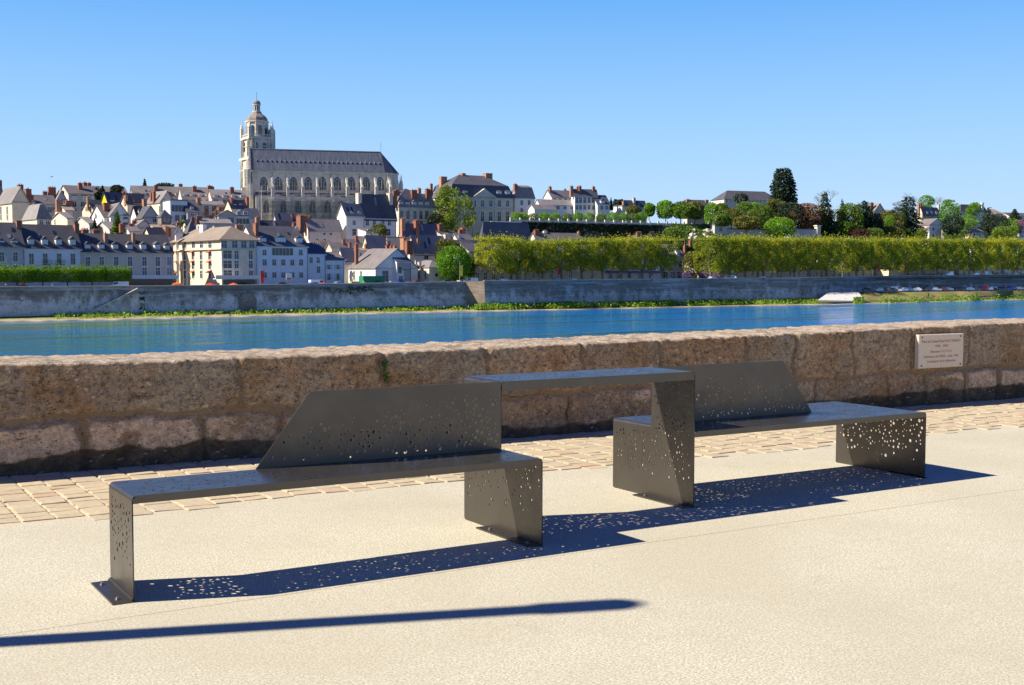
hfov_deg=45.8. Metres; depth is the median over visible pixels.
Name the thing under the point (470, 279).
parked car
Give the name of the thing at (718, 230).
bastion
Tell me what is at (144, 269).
window
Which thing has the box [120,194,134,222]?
house
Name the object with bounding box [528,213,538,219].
tree
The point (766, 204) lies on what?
chestnut tree
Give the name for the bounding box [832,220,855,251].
tree
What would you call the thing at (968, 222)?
tree
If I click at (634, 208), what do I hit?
tree
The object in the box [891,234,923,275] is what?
plane tree
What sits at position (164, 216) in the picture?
house
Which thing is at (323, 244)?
house
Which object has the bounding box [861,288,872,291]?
parked car
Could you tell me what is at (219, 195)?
house
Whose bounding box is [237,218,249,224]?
window
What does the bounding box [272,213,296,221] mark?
house
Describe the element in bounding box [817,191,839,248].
spruce
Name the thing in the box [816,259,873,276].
house
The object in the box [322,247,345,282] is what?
house
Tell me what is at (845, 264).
plane tree
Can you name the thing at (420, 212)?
window
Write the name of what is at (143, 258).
window
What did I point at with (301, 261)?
window
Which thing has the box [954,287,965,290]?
parked car
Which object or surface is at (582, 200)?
manor
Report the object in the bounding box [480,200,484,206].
window
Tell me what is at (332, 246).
house
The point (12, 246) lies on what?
house
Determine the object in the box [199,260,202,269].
window
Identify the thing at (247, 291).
wall weeds
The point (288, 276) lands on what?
billboard
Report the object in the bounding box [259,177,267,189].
window
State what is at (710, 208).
chestnut tree
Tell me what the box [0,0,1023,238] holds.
sky
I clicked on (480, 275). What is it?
house
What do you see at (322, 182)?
window
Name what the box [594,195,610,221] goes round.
house
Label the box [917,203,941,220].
house
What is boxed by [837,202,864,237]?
tree
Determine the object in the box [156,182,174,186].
umbrella pine
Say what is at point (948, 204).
tree
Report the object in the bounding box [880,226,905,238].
tree
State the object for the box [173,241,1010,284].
hillside
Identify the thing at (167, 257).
window
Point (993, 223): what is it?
tree
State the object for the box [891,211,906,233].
tree
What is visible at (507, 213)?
window
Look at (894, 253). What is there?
plane tree
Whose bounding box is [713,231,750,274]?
plane tree
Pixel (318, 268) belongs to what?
window
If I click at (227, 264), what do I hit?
window
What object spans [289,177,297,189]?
window
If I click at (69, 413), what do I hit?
parapet wall
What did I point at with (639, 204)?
house
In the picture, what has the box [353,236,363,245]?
house
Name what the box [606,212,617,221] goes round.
tree
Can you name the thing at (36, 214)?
house
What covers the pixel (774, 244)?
plane tree
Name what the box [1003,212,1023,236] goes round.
house
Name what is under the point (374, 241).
house
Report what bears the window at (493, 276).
in the house at (480, 275)
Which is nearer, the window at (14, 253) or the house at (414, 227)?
the window at (14, 253)
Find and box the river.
[0,300,1023,355]
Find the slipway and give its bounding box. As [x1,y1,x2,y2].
[818,292,864,301]
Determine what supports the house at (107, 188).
on the hillside
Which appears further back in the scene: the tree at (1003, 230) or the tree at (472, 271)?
the tree at (1003, 230)
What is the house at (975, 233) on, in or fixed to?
on the hillside
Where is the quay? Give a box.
[872,290,993,291]
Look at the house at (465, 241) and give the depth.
395.68 m
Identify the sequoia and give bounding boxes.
[768,167,797,237]
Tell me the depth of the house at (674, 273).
429.24 m
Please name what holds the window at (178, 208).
in the house at (174, 209)
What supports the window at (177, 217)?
in the house at (174, 209)
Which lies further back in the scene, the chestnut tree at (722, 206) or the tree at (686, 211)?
the chestnut tree at (722, 206)
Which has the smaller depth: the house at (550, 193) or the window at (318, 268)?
the window at (318, 268)
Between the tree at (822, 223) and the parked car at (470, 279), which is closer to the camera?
the parked car at (470, 279)
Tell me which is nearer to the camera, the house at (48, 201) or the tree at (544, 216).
the house at (48, 201)
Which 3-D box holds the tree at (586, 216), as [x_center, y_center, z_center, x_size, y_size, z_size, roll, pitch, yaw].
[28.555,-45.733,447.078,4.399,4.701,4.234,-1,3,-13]
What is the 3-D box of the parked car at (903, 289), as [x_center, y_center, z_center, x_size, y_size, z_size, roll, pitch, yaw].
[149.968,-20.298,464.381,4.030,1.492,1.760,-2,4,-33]
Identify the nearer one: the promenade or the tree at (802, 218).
the promenade
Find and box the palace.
[430,173,514,242]
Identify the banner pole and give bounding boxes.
[260,271,263,283]
[459,260,462,280]
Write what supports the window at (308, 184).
in the cathedral
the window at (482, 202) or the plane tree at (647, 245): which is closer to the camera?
the plane tree at (647, 245)
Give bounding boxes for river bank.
[0,290,1023,321]
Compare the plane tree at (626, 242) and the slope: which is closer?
the plane tree at (626, 242)
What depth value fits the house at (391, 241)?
381.68 m
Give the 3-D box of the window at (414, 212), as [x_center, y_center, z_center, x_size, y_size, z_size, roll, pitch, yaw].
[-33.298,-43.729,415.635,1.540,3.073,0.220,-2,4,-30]
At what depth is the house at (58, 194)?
395.88 m
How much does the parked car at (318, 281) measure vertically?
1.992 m
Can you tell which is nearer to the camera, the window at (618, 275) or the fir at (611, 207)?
the window at (618, 275)
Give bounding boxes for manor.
[569,185,598,220]
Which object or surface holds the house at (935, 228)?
on the hillside
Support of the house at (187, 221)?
on the hillside
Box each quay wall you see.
[0,281,466,316]
[465,274,1023,306]
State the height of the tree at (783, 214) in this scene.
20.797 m
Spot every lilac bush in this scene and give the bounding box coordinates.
[682,271,692,278]
[698,271,719,277]
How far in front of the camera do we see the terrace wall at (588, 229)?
443.64 m
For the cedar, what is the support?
on the hillside
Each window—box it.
[0,251,5,261]
[12,251,18,261]
[28,253,34,264]
[42,253,47,263]
[56,253,61,263]
[70,253,75,264]
[85,256,90,266]
[99,256,104,266]
[113,256,118,266]
[127,256,132,266]
[141,256,147,266]
[142,267,147,274]
[155,256,160,266]
[155,267,160,274]
[166,256,168,265]
[169,256,171,265]
[171,204,185,211]
[175,215,179,220]
[191,261,194,269]
[199,250,202,259]
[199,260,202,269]
[208,241,211,248]
[211,206,216,211]
[221,241,227,247]
[222,250,231,258]
[222,260,232,268]
[223,270,232,274]
[227,217,234,223]
[231,241,237,248]
[234,250,239,259]
[234,260,239,268]
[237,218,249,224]
[240,241,246,248]
[248,250,253,259]
[248,260,253,268]
[249,241,254,248]
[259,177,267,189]
[262,249,266,255]
[262,259,266,265]
[263,201,269,212]
[271,247,293,255]
[272,259,276,265]
[272,272,276,277]
[274,177,282,189]
[280,201,285,212]
[281,259,285,265]
[281,272,285,277]
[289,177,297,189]
[290,259,294,265]
[294,202,300,212]
[298,249,302,255]
[298,259,303,265]
[299,272,303,277]
[304,177,312,190]
[309,202,315,212]
[316,266,320,273]
[318,177,326,189]
[325,201,330,211]
[326,264,331,269]
[326,273,331,279]
[333,177,340,189]
[334,264,340,269]
[335,273,340,279]
[348,177,355,190]
[352,229,356,235]
[363,177,370,190]
[377,177,384,190]
[382,270,388,280]
[400,210,403,218]
[406,210,409,219]
[413,210,416,219]
[419,210,422,219]
[475,272,479,279]
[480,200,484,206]
[480,211,484,221]
[483,272,487,279]
[488,200,492,206]
[488,211,492,221]
[491,272,495,279]
[497,200,501,206]
[497,211,501,220]
[505,200,509,206]
[505,211,509,221]
[549,270,553,278]
[568,270,572,278]
[590,270,593,278]
[608,273,612,278]
[616,273,620,278]
[663,271,667,278]
[670,271,675,278]
[676,271,681,278]
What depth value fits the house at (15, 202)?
367.55 m
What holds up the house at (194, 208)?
on the hillside
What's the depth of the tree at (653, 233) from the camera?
422.63 m
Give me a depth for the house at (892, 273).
504.40 m
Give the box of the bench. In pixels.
[91,360,927,605]
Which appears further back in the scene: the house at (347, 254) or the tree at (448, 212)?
the tree at (448, 212)
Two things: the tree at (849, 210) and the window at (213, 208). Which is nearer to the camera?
the window at (213, 208)
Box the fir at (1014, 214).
[1008,209,1021,220]
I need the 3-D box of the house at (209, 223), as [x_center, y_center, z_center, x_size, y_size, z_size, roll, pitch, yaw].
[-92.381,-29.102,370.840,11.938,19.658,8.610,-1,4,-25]
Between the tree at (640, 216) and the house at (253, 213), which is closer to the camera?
the house at (253, 213)
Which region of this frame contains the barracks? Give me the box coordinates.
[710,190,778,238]
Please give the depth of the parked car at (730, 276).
417.15 m
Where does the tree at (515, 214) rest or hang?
on the hillside
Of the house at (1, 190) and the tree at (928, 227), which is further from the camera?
the tree at (928, 227)
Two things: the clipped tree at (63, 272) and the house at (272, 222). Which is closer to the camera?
the clipped tree at (63, 272)
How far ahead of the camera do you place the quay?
467.34 m
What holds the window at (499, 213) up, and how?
in the palace
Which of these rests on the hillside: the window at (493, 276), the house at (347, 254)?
the house at (347, 254)
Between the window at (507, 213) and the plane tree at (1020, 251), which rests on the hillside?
the plane tree at (1020, 251)
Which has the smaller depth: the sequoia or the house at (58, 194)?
the house at (58, 194)
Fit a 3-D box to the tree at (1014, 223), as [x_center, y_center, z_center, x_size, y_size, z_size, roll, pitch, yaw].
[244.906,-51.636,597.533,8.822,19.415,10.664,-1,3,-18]
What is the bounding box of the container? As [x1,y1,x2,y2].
[359,276,382,282]
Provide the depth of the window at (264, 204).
478.95 m
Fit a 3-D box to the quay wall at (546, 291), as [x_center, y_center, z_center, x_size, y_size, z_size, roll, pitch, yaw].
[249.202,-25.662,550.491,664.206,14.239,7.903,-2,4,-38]
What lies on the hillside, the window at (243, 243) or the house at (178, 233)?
the house at (178, 233)
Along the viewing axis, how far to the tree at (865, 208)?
514.70 m
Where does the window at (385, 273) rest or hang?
in the house at (374, 262)
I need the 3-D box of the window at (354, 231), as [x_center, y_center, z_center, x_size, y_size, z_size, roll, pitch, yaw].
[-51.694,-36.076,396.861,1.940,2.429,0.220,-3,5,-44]
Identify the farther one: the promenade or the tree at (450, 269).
the tree at (450, 269)
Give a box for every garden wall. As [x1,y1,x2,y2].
[789,225,821,255]
[941,228,960,246]
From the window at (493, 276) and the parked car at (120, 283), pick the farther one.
the window at (493, 276)
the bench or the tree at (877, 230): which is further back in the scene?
the tree at (877, 230)
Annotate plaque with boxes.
[914,333,962,368]
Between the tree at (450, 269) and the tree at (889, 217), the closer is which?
the tree at (450, 269)
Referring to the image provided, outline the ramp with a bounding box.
[87,288,143,313]
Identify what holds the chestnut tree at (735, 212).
on the hillside
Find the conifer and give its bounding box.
[898,196,925,257]
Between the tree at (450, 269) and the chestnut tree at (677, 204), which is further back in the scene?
the chestnut tree at (677, 204)
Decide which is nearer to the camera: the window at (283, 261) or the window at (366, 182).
the window at (283, 261)
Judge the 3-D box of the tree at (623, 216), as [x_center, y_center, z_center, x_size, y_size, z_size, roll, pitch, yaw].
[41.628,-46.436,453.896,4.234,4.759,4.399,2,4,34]
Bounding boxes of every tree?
[0,258,36,285]
[0,264,9,282]
[23,260,59,285]
[49,258,85,285]
[72,259,108,285]
[94,185,104,200]
[95,260,132,281]
[110,185,124,192]
[370,223,387,236]
[427,212,441,223]
[432,185,475,232]
[434,239,460,275]
[436,245,471,280]
[464,254,475,278]
[472,230,522,279]
[495,237,539,279]
[511,212,522,219]
[517,235,560,279]
[518,212,528,219]
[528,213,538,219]
[538,212,549,219]
[541,233,583,278]
[549,212,560,219]
[561,235,604,279]
[562,213,572,220]
[573,212,583,220]
[583,213,594,220]
[583,235,624,278]
[596,213,606,221]
[600,232,643,278]
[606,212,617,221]
[612,199,622,209]
[618,212,628,221]
[623,233,663,278]
[625,204,639,217]
[628,213,639,221]
[636,212,647,220]
[642,232,683,278]
[643,202,655,216]
[647,231,658,237]
[656,200,674,222]
[662,226,685,243]
[671,201,687,223]
[674,204,699,218]
[681,251,701,277]
[688,201,704,223]
[691,232,729,276]
[704,202,718,223]
[710,211,733,225]
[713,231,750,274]
[717,203,727,211]
[724,208,740,227]
[728,231,766,277]
[732,215,760,243]
[733,193,748,202]
[734,201,753,228]
[745,232,782,275]
[746,205,775,228]
[748,202,761,218]
[762,203,773,236]
[763,216,795,254]
[763,235,795,276]
[765,198,785,224]
[777,201,805,225]
[779,232,813,276]
[787,207,811,227]
[789,203,822,228]
[795,234,829,276]
[808,205,827,230]
[810,231,844,276]
[819,190,837,201]
[828,230,861,275]
[832,209,846,253]
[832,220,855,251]
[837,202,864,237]
[843,236,875,275]
[849,200,874,235]
[849,228,870,239]
[858,233,893,275]
[862,211,883,258]
[865,228,884,249]
[875,232,907,275]
[877,211,895,225]
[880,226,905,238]
[884,214,894,233]
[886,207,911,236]
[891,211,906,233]
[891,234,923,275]
[903,227,927,238]
[908,234,939,274]
[917,195,934,206]
[920,223,930,234]
[922,237,955,274]
[939,199,961,227]
[940,214,964,238]
[940,233,972,274]
[954,234,985,274]
[960,214,978,228]
[965,202,982,228]
[972,234,1002,270]
[980,213,1011,237]
[987,234,1019,274]
[991,226,1018,273]
[999,218,1019,233]
[1002,233,1023,273]
[1011,220,1023,238]
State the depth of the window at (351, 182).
492.71 m
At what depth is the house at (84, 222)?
346.42 m
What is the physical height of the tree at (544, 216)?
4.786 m
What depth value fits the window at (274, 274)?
328.29 m
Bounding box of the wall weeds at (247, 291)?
[139,285,373,309]
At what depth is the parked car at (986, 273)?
519.25 m
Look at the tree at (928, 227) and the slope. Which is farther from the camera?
the tree at (928, 227)
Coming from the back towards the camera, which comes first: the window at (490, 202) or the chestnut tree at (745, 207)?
the chestnut tree at (745, 207)
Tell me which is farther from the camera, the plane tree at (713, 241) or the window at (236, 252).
the plane tree at (713, 241)
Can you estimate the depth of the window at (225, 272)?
320.14 m
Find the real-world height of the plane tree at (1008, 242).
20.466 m
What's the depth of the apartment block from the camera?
324.13 m
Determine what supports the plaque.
attached to the parapet wall at (69, 413)
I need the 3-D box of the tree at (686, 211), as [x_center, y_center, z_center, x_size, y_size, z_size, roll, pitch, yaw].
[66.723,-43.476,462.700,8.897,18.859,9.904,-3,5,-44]
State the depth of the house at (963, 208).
662.23 m
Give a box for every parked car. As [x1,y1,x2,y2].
[107,281,128,285]
[308,280,324,283]
[462,278,477,281]
[723,275,735,277]
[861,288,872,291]
[873,287,883,291]
[886,288,896,291]
[898,288,908,291]
[922,287,931,290]
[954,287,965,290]
[981,271,990,274]
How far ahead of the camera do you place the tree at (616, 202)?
486.11 m
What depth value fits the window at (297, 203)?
481.88 m
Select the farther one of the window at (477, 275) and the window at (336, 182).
the window at (336, 182)
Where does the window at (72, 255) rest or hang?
in the house at (47, 244)
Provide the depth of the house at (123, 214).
361.01 m
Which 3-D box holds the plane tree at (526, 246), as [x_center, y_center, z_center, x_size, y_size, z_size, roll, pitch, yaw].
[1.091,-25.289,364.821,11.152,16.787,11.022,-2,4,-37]
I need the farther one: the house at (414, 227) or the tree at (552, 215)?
the tree at (552, 215)
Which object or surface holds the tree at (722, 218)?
on the hillside
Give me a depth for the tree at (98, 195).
408.63 m
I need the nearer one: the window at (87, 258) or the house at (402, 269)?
the window at (87, 258)
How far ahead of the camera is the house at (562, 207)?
467.75 m
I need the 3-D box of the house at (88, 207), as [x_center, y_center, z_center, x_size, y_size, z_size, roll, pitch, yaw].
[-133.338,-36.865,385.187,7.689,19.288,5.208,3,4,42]
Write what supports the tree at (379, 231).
on the hillside
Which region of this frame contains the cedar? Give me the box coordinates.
[976,207,996,252]
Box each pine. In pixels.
[110,210,122,233]
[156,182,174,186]
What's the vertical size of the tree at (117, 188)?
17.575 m
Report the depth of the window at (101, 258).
306.53 m
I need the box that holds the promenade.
[0,426,1023,684]
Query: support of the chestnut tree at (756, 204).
on the hillside
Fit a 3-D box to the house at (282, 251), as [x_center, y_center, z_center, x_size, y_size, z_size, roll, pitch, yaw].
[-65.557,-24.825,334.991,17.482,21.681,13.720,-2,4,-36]
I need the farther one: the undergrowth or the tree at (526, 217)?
the undergrowth
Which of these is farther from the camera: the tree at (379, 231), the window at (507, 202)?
the window at (507, 202)
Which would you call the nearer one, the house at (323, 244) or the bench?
the bench
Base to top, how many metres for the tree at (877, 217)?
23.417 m
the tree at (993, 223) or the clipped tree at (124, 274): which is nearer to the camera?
the clipped tree at (124, 274)
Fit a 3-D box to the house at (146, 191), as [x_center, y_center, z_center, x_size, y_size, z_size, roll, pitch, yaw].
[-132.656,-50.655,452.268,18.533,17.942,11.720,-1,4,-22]
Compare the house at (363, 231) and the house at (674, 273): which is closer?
the house at (363, 231)
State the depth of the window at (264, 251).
326.22 m
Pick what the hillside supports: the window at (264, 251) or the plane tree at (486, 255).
the plane tree at (486, 255)
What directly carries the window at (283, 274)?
in the house at (282, 251)
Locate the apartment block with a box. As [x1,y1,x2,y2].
[170,223,260,284]
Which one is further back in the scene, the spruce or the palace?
the spruce
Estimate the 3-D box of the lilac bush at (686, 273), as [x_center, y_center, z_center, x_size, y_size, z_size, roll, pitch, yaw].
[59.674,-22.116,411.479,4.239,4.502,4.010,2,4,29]
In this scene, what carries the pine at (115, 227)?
on the hillside
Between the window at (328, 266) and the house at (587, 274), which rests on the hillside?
the house at (587, 274)
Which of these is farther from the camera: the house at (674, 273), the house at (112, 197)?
the house at (674, 273)
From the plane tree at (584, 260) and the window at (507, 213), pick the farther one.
the window at (507, 213)
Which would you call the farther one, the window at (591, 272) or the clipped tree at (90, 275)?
the window at (591, 272)
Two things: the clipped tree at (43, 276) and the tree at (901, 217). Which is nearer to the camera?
the clipped tree at (43, 276)
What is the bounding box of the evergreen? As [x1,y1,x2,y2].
[92,218,97,228]
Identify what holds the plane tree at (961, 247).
on the hillside
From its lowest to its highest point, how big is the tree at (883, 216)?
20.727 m
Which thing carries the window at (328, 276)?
in the house at (334, 261)
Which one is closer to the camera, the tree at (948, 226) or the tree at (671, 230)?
the tree at (671, 230)
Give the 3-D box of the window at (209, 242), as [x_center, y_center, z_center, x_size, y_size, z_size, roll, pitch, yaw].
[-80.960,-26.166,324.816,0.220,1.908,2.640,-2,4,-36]
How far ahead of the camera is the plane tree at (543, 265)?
367.89 m
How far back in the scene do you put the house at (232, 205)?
402.00 m
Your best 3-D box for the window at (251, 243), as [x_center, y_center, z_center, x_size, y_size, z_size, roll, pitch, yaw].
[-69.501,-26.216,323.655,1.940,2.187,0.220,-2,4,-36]
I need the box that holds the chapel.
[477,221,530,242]
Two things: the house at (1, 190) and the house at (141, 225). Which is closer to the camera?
the house at (141, 225)
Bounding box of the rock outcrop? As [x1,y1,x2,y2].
[688,228,712,238]
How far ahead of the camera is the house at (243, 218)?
386.46 m
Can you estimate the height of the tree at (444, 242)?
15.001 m
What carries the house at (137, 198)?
on the hillside
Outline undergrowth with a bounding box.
[769,237,1020,277]
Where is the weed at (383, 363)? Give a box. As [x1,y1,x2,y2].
[381,359,389,382]
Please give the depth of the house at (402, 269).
349.98 m
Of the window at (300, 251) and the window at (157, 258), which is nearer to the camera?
the window at (157, 258)
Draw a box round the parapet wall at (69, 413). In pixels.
[0,318,1023,476]
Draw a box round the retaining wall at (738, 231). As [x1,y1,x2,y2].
[727,228,766,258]
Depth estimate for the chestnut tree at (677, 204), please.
476.36 m
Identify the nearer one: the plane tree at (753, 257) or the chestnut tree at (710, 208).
the plane tree at (753, 257)
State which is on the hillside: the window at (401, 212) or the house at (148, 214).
the house at (148, 214)
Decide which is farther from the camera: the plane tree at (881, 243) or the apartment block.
the plane tree at (881, 243)
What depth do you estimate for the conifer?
532.55 m
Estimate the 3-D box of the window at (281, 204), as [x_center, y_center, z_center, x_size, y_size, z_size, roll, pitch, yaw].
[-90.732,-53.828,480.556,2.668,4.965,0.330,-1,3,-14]
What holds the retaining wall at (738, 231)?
on the hillside
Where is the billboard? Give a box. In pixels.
[286,273,291,279]
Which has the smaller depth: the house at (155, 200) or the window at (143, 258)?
the window at (143, 258)
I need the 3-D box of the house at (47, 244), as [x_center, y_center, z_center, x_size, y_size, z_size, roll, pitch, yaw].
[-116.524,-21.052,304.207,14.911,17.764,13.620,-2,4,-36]
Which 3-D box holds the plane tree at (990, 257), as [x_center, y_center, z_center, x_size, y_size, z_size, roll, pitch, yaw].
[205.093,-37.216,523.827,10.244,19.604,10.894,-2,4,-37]
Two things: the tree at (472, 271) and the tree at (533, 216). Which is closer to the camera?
the tree at (472, 271)
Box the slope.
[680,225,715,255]
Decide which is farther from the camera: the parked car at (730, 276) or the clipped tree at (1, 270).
the parked car at (730, 276)
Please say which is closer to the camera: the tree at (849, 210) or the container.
the container
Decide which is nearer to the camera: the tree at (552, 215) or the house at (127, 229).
the house at (127, 229)
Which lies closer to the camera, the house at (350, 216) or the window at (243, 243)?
the window at (243, 243)
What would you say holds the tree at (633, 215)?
on the hillside
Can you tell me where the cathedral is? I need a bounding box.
[239,92,402,219]
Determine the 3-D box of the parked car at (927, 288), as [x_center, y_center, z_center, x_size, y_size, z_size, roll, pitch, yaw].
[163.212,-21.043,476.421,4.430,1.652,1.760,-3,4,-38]
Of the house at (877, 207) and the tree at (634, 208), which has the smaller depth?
the tree at (634, 208)
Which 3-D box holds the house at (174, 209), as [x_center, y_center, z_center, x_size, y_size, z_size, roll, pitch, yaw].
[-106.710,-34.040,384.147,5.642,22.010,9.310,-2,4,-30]
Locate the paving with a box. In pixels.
[0,398,1023,523]
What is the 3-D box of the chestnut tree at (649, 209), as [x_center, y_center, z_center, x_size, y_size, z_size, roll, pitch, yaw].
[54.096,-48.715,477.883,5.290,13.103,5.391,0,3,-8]
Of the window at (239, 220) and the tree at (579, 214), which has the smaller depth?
the window at (239, 220)
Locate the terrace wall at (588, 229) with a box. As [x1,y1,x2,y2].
[510,217,709,239]
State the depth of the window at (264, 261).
326.37 m
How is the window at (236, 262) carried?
in the apartment block
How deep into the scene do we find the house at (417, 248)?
377.97 m
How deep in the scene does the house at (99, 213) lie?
364.02 m
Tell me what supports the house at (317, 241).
on the hillside
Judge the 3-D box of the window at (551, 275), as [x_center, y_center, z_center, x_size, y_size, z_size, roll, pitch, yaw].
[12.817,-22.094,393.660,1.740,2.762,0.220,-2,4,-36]
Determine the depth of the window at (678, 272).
429.33 m
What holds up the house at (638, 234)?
on the hillside
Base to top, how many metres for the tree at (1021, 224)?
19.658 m
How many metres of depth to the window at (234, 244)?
320.84 m
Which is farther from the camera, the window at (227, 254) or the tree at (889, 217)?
the tree at (889, 217)
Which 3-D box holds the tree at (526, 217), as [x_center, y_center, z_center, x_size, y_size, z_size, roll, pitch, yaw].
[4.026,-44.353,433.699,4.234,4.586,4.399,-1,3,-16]
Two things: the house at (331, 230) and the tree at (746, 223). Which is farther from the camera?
the tree at (746, 223)
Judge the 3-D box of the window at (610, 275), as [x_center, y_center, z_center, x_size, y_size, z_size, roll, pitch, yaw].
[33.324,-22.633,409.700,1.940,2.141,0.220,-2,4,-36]
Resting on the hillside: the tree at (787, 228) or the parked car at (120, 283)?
the tree at (787, 228)
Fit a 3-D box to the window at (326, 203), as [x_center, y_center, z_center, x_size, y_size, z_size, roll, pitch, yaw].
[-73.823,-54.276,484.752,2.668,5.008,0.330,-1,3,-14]
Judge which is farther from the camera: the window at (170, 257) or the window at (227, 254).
the window at (227, 254)
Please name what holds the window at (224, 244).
in the apartment block
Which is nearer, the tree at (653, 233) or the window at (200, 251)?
the window at (200, 251)
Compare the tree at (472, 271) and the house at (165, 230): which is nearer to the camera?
the house at (165, 230)
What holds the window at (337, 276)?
in the house at (334, 261)
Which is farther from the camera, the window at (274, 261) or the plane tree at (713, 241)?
the plane tree at (713, 241)
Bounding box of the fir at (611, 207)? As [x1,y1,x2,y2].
[610,197,612,221]
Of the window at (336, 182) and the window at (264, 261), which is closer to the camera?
the window at (264, 261)
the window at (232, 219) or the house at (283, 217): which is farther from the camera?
the house at (283, 217)
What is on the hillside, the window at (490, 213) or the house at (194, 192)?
the house at (194, 192)
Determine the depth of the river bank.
361.21 m
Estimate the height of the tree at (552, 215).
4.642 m
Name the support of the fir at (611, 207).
on the hillside
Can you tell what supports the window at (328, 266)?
in the house at (334, 261)
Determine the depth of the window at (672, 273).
427.86 m
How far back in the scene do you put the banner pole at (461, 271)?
348.23 m
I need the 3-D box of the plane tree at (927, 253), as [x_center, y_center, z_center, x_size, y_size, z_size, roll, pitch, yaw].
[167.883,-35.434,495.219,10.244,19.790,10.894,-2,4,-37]
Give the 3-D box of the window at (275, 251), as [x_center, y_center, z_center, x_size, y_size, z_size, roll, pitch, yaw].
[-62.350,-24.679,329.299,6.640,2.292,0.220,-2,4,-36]
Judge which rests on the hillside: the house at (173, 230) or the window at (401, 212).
the house at (173, 230)
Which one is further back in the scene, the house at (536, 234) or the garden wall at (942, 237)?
the garden wall at (942, 237)
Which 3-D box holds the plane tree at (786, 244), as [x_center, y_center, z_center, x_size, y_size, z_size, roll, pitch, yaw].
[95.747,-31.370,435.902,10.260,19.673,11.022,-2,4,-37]
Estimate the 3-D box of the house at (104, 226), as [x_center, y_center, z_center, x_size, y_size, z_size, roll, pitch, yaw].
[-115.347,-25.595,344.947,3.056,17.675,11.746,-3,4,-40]
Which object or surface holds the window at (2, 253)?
in the house at (12, 246)
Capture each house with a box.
[0,180,2,195]
[0,183,31,223]
[0,220,25,285]
[22,204,52,224]
[22,224,82,285]
[32,195,55,216]
[42,186,66,203]
[51,212,74,224]
[54,199,74,216]
[60,181,96,222]
[74,217,96,232]
[79,228,177,285]
[81,196,101,217]
[90,203,111,224]
[94,184,127,194]
[96,221,113,233]
[101,191,124,204]
[107,202,129,224]
[118,223,140,233]
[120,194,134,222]
[124,193,144,205]
[129,198,146,222]
[130,183,182,199]
[131,219,149,233]
[134,205,157,224]
[143,225,170,236]
[147,190,172,214]
[149,221,179,274]
[156,209,172,224]
[162,199,187,225]
[174,226,183,282]
[177,184,213,200]
[180,219,189,231]
[183,221,195,234]
[184,197,204,227]
[191,215,231,228]
[201,201,224,218]
[208,186,246,203]
[209,209,237,227]
[217,196,248,212]
[234,209,249,225]
[242,214,308,283]
[244,208,260,224]
[255,216,293,225]
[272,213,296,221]
[298,214,343,242]
[307,243,326,282]
[315,240,329,242]
[319,242,327,251]
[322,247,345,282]
[325,239,347,251]
[336,203,364,238]
[338,247,353,282]
[343,235,360,247]
[347,242,419,282]
[348,241,392,257]
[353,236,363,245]
[355,192,396,236]
[357,228,370,235]
[361,235,385,247]
[382,235,405,249]
[392,188,436,236]
[392,253,411,281]
[398,218,443,240]
[400,187,420,193]
[400,233,450,279]
[415,260,444,281]
[435,227,466,239]
[451,234,472,240]
[452,243,524,280]
[454,240,473,244]
[512,183,535,217]
[525,241,601,279]
[527,204,556,219]
[529,229,582,240]
[534,199,572,220]
[543,186,570,199]
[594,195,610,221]
[603,245,660,278]
[613,205,625,221]
[622,198,646,222]
[628,231,653,246]
[661,239,691,278]
[683,198,708,223]
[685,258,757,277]
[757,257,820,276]
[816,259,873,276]
[870,202,884,214]
[875,267,900,275]
[882,260,953,275]
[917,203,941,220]
[918,218,943,239]
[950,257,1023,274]
[960,203,986,239]
[962,227,986,254]
[987,209,1005,239]
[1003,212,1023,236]
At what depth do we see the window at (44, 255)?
298.00 m
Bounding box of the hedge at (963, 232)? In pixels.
[942,229,967,251]
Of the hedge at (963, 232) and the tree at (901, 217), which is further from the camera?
the hedge at (963, 232)
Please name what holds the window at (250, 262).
in the apartment block
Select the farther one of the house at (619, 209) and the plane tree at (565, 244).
the house at (619, 209)
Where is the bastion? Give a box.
[710,217,726,256]
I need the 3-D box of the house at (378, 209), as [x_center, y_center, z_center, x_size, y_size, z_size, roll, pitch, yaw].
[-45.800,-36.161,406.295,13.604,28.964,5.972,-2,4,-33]
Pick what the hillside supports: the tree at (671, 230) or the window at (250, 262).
the tree at (671, 230)
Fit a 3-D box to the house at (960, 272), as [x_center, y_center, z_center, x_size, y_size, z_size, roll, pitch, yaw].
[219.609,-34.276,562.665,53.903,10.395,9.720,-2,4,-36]
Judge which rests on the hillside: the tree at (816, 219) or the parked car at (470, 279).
the tree at (816, 219)
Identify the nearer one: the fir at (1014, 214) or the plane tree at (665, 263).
the plane tree at (665, 263)
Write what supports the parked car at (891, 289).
on the quay

